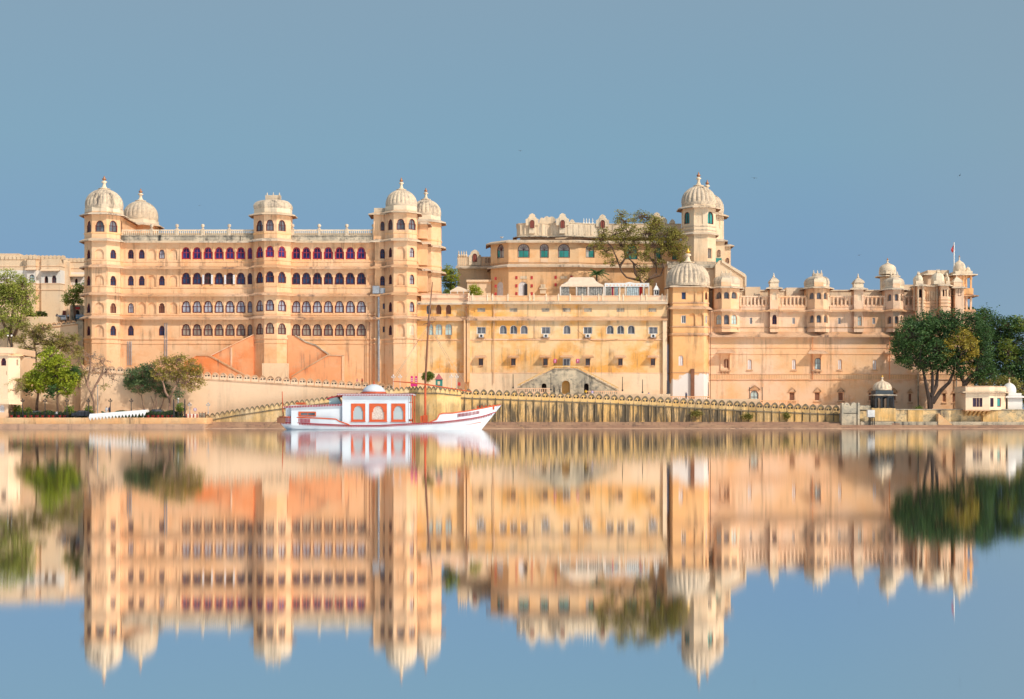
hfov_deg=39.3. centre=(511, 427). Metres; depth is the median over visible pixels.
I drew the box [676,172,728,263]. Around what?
tower
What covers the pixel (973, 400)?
house
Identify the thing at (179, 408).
shrub
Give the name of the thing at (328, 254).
window
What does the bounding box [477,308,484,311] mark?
window
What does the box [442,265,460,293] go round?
tree
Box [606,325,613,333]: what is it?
window
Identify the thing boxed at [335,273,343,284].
window
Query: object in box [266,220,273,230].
window
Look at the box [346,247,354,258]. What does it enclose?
window
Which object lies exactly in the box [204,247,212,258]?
window
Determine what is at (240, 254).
window
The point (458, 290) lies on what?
tent
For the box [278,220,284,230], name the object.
window
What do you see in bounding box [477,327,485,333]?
window
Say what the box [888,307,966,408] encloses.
tree
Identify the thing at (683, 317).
window
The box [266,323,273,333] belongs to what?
window
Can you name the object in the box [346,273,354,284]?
window
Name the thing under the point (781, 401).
balustrade
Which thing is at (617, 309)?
window
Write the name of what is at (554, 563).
lake water
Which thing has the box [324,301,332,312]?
window
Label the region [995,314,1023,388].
tree
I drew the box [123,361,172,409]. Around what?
tree
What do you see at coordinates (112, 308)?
window
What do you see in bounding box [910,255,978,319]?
pavilion
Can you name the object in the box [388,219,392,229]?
window
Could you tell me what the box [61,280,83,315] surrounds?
tree
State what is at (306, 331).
window
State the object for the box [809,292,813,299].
window
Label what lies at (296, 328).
window
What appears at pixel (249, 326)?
window
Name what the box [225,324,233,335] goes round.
window
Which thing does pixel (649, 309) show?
window
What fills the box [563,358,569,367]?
window
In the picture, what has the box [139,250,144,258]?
window
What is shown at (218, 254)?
window
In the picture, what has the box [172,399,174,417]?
post
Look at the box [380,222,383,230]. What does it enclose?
window
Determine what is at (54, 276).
palace wing
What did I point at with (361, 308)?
window
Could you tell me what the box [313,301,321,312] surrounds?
window
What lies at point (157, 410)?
parked car
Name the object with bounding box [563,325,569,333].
window
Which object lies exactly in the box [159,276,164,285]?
window
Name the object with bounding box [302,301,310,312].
window
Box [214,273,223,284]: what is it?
window
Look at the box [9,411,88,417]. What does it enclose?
railing
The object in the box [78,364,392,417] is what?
boundary wall
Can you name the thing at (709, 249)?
window
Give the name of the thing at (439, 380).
kiosk
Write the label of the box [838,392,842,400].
window
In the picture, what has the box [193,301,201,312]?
window
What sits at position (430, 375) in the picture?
bush
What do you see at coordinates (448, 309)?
window
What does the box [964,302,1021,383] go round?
tree
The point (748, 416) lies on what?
wall plants
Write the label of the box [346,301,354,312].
window
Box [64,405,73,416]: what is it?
shrub
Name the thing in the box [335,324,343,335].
window
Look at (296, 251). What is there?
window
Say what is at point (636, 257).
window
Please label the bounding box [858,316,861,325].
window
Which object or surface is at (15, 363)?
house
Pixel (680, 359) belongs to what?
window
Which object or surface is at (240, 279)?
window
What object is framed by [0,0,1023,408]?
sky
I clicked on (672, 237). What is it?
tree
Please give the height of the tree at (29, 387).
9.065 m
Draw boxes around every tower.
[664,248,712,398]
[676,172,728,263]
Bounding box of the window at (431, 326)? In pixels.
[426,324,432,334]
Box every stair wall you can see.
[184,334,253,381]
[287,335,344,384]
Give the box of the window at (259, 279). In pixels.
[256,272,262,282]
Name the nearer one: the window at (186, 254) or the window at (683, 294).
the window at (683, 294)
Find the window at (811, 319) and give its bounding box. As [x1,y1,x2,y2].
[809,315,813,322]
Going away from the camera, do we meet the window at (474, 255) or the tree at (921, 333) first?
the tree at (921, 333)
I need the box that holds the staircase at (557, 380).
[517,366,618,393]
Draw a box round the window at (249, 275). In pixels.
[248,273,251,283]
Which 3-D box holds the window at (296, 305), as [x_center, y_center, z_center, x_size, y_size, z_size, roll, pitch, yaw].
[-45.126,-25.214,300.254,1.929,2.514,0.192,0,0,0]
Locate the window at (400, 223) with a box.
[397,219,404,229]
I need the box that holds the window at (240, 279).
[236,273,244,284]
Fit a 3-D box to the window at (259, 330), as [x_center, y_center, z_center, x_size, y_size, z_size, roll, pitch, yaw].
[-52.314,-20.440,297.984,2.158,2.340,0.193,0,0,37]
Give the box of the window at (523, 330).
[520,325,527,333]
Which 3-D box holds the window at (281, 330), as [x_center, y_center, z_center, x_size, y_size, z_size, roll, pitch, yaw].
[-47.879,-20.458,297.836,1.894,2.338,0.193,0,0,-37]
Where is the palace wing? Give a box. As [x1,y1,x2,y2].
[0,253,83,318]
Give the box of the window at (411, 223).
[409,219,414,229]
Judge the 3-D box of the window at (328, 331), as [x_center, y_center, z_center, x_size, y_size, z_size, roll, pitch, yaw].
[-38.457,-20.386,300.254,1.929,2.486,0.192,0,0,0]
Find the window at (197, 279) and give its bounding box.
[193,273,201,284]
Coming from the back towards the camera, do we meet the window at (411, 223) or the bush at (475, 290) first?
the bush at (475, 290)
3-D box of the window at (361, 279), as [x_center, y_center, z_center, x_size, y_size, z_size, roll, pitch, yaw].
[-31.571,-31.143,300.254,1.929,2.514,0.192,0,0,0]
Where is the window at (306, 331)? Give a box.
[302,324,310,335]
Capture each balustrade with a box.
[515,388,549,393]
[586,391,619,393]
[670,396,709,398]
[760,400,798,404]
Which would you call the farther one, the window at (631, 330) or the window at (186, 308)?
the window at (186, 308)
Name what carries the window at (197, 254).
in the palace at (270, 283)
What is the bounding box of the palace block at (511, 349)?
[417,293,667,393]
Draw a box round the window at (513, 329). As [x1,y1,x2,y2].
[510,325,516,333]
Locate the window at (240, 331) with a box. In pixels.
[236,324,244,335]
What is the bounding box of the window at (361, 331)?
[357,324,365,335]
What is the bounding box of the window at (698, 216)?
[694,211,702,223]
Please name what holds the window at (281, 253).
in the palace at (270, 283)
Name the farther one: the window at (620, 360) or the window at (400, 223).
the window at (620, 360)
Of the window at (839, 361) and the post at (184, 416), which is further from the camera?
the window at (839, 361)
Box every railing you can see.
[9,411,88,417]
[149,411,181,417]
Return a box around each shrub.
[13,405,21,414]
[23,407,32,417]
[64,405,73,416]
[84,405,95,413]
[175,403,183,416]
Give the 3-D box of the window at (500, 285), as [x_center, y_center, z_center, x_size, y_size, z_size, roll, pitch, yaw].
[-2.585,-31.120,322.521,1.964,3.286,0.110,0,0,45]
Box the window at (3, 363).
[1,358,5,365]
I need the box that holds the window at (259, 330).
[256,323,262,334]
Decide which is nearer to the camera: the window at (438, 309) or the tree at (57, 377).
the tree at (57, 377)
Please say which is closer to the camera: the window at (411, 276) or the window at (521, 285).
the window at (411, 276)
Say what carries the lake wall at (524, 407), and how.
on the ghat steps at (610, 425)
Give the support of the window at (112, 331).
in the palace at (270, 283)
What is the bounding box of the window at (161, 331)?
[159,326,163,335]
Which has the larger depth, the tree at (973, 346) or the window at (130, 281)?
the window at (130, 281)
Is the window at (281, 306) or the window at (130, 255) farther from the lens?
the window at (130, 255)
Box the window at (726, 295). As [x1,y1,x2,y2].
[724,292,728,298]
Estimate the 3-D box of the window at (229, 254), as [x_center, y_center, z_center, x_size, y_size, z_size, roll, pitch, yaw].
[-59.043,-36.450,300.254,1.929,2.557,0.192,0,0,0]
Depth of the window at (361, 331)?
300.30 m
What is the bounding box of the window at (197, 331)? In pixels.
[193,324,201,335]
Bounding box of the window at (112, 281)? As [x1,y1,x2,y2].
[110,276,115,285]
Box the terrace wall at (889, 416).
[860,406,1023,424]
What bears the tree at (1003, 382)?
on the tree terrace
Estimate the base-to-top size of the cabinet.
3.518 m
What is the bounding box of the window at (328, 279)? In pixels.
[324,273,332,284]
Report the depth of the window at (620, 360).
298.91 m
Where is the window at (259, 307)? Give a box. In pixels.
[256,300,262,311]
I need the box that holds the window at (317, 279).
[313,273,321,284]
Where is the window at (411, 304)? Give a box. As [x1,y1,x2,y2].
[410,302,413,311]
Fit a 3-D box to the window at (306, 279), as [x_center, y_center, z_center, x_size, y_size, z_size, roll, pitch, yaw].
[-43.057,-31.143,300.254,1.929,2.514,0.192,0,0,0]
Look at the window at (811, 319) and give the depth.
298.62 m
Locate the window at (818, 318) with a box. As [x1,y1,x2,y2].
[816,315,820,322]
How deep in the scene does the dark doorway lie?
320.37 m
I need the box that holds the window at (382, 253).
[380,249,384,258]
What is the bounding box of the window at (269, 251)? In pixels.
[266,246,273,256]
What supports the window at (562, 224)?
in the palace at (547, 255)
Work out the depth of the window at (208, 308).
300.23 m
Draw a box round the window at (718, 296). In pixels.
[716,292,720,298]
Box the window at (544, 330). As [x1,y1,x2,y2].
[541,327,549,333]
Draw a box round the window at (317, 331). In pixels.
[313,324,321,335]
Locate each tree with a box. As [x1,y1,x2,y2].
[0,268,40,346]
[4,377,27,414]
[10,321,84,369]
[22,345,83,412]
[22,370,46,410]
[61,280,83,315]
[70,349,119,412]
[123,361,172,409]
[150,352,206,410]
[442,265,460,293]
[587,209,691,294]
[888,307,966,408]
[939,309,1003,385]
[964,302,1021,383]
[976,374,1023,408]
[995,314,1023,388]
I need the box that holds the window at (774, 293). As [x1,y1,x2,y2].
[772,292,775,299]
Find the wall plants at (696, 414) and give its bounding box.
[689,408,704,417]
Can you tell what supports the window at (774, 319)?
in the palace at (816, 340)
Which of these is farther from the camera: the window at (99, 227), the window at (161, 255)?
the window at (161, 255)
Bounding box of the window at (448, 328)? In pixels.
[445,324,451,334]
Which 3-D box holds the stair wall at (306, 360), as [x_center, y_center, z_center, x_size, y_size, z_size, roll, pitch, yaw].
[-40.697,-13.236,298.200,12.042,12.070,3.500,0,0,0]
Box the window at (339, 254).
[335,247,343,258]
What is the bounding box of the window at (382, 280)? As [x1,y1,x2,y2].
[380,276,384,285]
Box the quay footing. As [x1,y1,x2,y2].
[0,424,209,428]
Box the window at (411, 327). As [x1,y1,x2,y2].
[410,325,413,334]
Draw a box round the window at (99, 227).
[95,221,103,231]
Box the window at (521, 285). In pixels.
[519,282,525,294]
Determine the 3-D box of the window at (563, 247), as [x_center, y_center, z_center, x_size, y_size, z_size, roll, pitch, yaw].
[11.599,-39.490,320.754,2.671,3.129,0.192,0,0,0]
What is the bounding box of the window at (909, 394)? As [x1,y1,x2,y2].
[908,393,911,401]
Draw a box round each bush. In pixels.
[421,371,434,382]
[467,283,483,294]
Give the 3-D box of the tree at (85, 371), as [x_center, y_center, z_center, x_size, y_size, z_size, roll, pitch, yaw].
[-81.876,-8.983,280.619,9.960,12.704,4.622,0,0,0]
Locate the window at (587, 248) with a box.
[586,245,593,257]
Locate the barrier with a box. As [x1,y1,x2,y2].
[186,414,197,417]
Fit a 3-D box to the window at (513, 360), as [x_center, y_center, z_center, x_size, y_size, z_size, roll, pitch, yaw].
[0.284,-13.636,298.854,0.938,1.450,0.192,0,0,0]
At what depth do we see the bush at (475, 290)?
302.86 m
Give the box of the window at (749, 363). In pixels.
[747,359,751,369]
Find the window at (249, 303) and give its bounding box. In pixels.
[248,301,251,312]
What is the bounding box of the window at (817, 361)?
[815,358,820,368]
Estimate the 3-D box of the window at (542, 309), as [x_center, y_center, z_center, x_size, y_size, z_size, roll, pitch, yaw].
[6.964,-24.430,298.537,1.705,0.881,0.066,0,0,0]
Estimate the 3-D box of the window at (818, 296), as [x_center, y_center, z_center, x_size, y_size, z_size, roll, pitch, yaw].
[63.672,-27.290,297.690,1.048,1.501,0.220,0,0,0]
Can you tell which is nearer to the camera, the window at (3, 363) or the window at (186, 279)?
the window at (3, 363)
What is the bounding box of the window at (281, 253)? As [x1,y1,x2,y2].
[278,246,285,257]
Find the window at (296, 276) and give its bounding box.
[292,273,299,284]
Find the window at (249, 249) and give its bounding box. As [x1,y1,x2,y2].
[248,248,251,258]
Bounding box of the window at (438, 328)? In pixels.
[435,324,441,334]
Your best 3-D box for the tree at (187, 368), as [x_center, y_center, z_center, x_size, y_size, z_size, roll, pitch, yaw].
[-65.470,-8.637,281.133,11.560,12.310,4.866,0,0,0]
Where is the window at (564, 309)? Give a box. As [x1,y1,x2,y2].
[563,308,570,311]
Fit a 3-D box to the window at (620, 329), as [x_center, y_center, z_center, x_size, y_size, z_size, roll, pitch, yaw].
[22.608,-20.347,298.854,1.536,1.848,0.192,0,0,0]
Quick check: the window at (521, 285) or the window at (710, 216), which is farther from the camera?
the window at (521, 285)
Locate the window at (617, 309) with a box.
[616,308,623,311]
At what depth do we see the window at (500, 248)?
322.49 m
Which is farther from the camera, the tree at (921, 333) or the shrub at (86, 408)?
the tree at (921, 333)
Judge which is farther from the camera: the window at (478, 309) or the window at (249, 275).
the window at (249, 275)
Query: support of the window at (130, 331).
in the palace at (270, 283)
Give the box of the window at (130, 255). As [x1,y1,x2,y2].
[128,250,133,258]
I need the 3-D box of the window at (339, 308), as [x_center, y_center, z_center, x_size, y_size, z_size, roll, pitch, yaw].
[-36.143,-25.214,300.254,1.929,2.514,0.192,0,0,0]
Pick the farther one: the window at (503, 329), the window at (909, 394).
the window at (909, 394)
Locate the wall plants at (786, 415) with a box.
[781,411,791,419]
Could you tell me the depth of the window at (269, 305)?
297.24 m
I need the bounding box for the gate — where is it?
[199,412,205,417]
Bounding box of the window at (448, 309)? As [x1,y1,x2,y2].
[446,305,450,313]
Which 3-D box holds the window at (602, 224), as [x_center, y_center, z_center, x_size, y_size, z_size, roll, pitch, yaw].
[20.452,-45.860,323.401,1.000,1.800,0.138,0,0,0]
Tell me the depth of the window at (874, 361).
299.39 m
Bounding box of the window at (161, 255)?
[159,250,164,258]
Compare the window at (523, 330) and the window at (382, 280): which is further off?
the window at (382, 280)
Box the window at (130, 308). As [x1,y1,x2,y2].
[128,303,133,312]
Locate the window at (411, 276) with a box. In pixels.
[410,274,413,283]
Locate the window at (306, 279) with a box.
[302,273,310,284]
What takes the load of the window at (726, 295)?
in the palace at (816, 340)
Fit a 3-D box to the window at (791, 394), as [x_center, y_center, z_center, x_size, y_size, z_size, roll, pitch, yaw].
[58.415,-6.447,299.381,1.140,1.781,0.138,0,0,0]
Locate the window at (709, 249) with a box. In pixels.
[708,248,710,258]
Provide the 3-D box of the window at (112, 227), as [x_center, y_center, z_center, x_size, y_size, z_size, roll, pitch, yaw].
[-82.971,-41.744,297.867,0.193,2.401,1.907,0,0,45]
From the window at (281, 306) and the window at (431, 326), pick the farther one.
the window at (431, 326)
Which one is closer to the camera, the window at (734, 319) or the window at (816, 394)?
the window at (734, 319)
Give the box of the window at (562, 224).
[560,220,564,227]
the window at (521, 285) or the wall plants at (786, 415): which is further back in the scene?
the window at (521, 285)
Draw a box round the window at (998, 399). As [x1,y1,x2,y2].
[997,398,1000,406]
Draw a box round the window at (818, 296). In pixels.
[816,292,820,298]
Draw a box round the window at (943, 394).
[942,393,945,401]
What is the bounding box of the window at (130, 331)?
[128,326,133,335]
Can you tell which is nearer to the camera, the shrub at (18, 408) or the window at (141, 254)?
the shrub at (18, 408)
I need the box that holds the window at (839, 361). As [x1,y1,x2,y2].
[838,359,841,369]
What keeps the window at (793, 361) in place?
in the palace at (816, 340)
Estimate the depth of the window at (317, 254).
300.16 m
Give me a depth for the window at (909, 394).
299.28 m
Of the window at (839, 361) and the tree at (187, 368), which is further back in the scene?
the window at (839, 361)
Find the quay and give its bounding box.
[0,418,212,423]
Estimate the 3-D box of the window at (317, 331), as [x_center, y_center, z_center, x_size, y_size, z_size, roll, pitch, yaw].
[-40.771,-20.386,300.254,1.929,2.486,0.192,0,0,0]
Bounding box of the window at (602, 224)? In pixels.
[600,220,604,227]
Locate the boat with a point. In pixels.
(373, 406)
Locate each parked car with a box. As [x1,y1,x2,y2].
[57,315,65,321]
[72,410,93,417]
[75,315,83,321]
[151,409,164,412]
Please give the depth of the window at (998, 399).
280.67 m
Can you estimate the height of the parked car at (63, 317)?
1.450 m
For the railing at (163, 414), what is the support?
on the quay
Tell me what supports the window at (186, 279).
in the palace at (270, 283)
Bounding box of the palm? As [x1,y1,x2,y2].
[588,269,608,281]
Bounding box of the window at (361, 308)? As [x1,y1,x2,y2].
[357,301,365,312]
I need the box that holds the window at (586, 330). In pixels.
[583,327,591,333]
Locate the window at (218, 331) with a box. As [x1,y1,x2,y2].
[214,324,223,335]
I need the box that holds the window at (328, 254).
[324,247,332,258]
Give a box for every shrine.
[653,283,659,294]
[1004,377,1023,408]
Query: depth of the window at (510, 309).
298.55 m
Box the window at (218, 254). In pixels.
[214,247,223,258]
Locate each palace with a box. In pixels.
[79,176,445,389]
[456,212,681,294]
[709,270,975,408]
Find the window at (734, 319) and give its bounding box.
[732,315,736,324]
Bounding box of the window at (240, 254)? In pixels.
[236,247,244,258]
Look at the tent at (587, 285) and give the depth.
303.11 m
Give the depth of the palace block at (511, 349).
298.60 m
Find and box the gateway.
[70,305,83,321]
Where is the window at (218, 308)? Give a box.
[214,301,223,312]
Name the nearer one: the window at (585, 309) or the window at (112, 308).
the window at (112, 308)
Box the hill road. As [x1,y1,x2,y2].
[0,317,80,388]
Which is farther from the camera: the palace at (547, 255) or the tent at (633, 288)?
the palace at (547, 255)
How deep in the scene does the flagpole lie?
301.01 m
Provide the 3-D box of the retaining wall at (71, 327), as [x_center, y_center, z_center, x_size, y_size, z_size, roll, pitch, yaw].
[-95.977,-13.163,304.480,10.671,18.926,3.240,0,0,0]
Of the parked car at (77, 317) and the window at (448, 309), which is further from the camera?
the parked car at (77, 317)
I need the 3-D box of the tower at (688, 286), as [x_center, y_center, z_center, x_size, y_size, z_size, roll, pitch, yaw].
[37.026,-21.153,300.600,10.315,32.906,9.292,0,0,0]
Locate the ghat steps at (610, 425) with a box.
[205,422,1023,428]
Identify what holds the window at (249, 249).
in the palace at (270, 283)
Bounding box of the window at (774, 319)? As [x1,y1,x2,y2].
[772,315,776,323]
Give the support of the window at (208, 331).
in the palace at (270, 283)
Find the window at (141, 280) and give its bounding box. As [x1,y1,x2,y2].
[139,276,144,285]
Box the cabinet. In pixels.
[867,410,874,424]
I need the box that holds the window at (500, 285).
[497,282,502,294]
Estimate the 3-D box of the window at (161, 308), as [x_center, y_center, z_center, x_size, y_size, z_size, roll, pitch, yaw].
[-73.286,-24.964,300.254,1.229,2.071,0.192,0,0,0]
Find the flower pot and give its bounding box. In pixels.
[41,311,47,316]
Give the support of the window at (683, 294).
in the tower at (688, 286)
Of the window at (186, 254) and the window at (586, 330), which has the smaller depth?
the window at (586, 330)
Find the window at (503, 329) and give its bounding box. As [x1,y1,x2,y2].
[499,325,506,333]
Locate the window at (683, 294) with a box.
[681,292,685,299]
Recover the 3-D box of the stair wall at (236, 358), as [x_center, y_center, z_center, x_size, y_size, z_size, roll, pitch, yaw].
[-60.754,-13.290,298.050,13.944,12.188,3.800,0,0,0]
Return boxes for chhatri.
[868,375,896,407]
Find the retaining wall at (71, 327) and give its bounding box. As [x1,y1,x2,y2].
[33,320,83,388]
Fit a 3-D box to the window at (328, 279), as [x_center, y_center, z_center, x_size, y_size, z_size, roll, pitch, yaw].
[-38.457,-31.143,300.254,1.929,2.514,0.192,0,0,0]
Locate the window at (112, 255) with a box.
[110,250,115,258]
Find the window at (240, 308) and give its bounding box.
[236,301,244,312]
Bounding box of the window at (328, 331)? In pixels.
[324,324,332,335]
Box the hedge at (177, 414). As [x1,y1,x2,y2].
[13,410,182,417]
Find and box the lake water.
[0,429,1023,698]
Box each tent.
[450,286,469,293]
[560,277,603,294]
[604,282,648,294]
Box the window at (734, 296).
[731,292,736,298]
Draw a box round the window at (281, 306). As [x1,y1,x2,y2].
[278,300,285,311]
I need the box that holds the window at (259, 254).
[256,247,262,257]
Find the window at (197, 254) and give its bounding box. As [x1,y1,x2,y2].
[193,247,201,258]
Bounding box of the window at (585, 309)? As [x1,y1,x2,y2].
[584,308,591,311]
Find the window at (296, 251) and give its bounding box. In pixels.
[292,247,299,258]
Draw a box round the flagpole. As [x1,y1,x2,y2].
[951,242,954,271]
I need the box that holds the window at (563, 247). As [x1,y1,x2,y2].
[558,244,569,257]
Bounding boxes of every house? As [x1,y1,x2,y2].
[0,347,34,417]
[954,386,1009,415]
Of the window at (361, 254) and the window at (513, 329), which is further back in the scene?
the window at (361, 254)
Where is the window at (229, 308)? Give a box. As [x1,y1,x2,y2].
[225,301,233,312]
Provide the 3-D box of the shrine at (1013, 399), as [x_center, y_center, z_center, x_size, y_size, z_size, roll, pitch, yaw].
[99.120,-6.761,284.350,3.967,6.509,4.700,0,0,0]
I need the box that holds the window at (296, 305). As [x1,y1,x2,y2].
[292,301,299,312]
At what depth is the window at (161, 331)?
300.30 m
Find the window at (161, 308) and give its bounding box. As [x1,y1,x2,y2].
[159,303,164,312]
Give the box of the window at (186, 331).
[182,324,190,335]
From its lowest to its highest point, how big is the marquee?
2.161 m
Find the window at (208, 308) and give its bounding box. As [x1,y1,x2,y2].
[204,301,212,312]
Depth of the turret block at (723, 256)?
311.00 m
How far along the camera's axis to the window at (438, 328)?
299.86 m
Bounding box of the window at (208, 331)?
[204,324,212,335]
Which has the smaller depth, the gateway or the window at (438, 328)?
the window at (438, 328)
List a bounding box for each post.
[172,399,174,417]
[183,399,186,417]
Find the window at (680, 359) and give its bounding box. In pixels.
[678,355,682,365]
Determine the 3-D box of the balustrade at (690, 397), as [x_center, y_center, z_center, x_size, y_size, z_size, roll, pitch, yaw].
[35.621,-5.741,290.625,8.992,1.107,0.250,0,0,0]
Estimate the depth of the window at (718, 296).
298.77 m
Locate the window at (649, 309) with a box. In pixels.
[648,308,655,311]
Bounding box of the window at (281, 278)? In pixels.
[278,272,285,282]
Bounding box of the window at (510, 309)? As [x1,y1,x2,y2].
[509,308,516,311]
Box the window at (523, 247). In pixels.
[518,244,529,257]
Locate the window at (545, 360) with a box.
[543,358,547,364]
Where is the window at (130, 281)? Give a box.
[128,276,133,285]
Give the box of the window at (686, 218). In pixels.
[684,212,688,223]
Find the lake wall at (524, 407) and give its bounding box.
[206,386,839,422]
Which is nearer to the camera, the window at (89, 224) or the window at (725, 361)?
the window at (89, 224)
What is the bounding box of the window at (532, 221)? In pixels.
[530,220,533,227]
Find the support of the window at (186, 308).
in the palace at (270, 283)
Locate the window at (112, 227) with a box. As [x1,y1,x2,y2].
[109,221,116,231]
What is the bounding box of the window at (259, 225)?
[257,220,262,230]
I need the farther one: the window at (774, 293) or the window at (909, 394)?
the window at (909, 394)
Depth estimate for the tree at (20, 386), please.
277.95 m
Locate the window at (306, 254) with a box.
[302,247,310,258]
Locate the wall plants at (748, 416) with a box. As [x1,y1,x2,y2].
[741,412,753,420]
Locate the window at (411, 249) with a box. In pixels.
[410,248,413,257]
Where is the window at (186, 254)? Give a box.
[182,247,190,258]
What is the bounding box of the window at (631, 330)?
[627,325,634,333]
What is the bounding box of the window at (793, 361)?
[792,359,795,369]
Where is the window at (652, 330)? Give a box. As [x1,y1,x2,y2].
[649,327,657,333]
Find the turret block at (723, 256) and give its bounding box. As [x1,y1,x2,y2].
[665,239,746,307]
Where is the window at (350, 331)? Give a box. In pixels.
[346,324,354,335]
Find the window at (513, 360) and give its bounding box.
[511,358,515,364]
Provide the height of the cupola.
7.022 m
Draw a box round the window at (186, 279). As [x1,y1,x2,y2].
[182,273,190,284]
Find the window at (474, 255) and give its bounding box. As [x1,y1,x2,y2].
[473,254,476,261]
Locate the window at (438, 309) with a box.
[436,305,440,313]
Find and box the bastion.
[839,402,859,424]
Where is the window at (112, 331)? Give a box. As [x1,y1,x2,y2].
[110,326,115,335]
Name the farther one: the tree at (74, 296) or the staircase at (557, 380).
the tree at (74, 296)
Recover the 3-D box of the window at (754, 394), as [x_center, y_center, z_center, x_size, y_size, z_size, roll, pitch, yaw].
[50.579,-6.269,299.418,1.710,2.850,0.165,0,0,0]
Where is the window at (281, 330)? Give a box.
[278,323,285,334]
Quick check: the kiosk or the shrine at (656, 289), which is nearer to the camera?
the kiosk
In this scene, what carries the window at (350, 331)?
in the palace at (270, 283)
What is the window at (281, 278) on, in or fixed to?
in the palace at (270, 283)
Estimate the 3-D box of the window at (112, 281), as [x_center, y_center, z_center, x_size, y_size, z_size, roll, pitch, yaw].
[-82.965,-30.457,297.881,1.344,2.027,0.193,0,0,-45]
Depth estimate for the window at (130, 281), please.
300.23 m
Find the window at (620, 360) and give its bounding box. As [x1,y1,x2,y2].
[618,358,622,364]
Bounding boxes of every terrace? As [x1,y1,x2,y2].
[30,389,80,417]
[464,394,869,413]
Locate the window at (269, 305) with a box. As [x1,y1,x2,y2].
[266,300,273,310]
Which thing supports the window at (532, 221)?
in the palace at (547, 255)
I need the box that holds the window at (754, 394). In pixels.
[750,391,757,398]
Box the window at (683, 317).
[681,315,685,322]
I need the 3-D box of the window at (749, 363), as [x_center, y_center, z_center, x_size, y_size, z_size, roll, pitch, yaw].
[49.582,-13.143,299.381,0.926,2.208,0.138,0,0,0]
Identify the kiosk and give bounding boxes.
[435,374,442,388]
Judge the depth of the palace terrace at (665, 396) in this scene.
284.50 m
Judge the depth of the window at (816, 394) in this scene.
299.42 m
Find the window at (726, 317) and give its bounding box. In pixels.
[724,314,728,324]
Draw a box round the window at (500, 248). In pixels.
[497,244,503,257]
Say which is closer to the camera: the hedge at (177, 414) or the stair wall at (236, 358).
the hedge at (177, 414)
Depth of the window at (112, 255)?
297.89 m
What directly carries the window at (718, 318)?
in the palace at (816, 340)
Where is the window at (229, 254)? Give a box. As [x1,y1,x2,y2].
[225,247,233,258]
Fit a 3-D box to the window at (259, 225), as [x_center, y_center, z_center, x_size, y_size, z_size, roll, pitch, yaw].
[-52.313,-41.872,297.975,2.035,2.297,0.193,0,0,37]
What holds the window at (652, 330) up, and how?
in the palace block at (511, 349)
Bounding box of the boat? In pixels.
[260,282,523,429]
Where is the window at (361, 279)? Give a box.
[357,273,365,284]
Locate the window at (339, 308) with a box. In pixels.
[335,301,343,312]
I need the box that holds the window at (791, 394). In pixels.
[789,392,794,399]
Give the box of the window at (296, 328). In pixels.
[292,324,299,335]
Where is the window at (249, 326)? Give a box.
[248,325,251,335]
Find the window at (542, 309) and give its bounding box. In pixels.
[541,308,549,311]
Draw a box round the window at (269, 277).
[266,271,273,282]
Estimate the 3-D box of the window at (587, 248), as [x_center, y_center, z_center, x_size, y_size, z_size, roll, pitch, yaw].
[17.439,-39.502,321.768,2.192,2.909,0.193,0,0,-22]
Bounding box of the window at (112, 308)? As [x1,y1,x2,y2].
[110,303,115,312]
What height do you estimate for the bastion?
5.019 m
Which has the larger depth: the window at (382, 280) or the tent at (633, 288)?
the tent at (633, 288)
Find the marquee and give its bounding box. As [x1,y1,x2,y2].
[89,410,148,420]
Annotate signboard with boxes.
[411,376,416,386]
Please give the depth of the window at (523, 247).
320.69 m
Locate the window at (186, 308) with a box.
[182,301,190,312]
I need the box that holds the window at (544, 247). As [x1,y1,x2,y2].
[540,244,548,257]
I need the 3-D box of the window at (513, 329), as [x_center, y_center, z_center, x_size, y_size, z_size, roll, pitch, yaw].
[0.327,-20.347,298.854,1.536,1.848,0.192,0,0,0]
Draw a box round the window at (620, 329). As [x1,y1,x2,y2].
[617,325,623,333]
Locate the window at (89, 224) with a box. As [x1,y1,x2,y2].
[87,221,90,231]
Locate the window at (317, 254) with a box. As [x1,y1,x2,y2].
[313,247,321,258]
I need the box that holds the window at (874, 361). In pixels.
[873,359,876,369]
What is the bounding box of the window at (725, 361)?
[723,358,728,368]
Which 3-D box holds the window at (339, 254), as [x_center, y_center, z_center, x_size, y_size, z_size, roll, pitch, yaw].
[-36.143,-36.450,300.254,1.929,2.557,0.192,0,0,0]
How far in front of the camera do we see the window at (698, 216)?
314.56 m
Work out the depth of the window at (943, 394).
299.28 m
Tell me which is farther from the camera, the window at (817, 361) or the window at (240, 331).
the window at (240, 331)
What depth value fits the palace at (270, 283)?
299.86 m
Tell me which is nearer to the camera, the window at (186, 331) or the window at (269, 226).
the window at (269, 226)
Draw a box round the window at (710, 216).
[708,212,712,223]
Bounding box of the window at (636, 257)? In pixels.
[626,245,637,258]
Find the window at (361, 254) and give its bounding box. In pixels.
[357,247,365,258]
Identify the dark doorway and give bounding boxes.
[524,284,526,294]
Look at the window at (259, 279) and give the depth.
298.18 m
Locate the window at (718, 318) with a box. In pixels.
[716,314,720,324]
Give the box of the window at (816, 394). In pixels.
[814,392,819,400]
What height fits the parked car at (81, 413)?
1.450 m

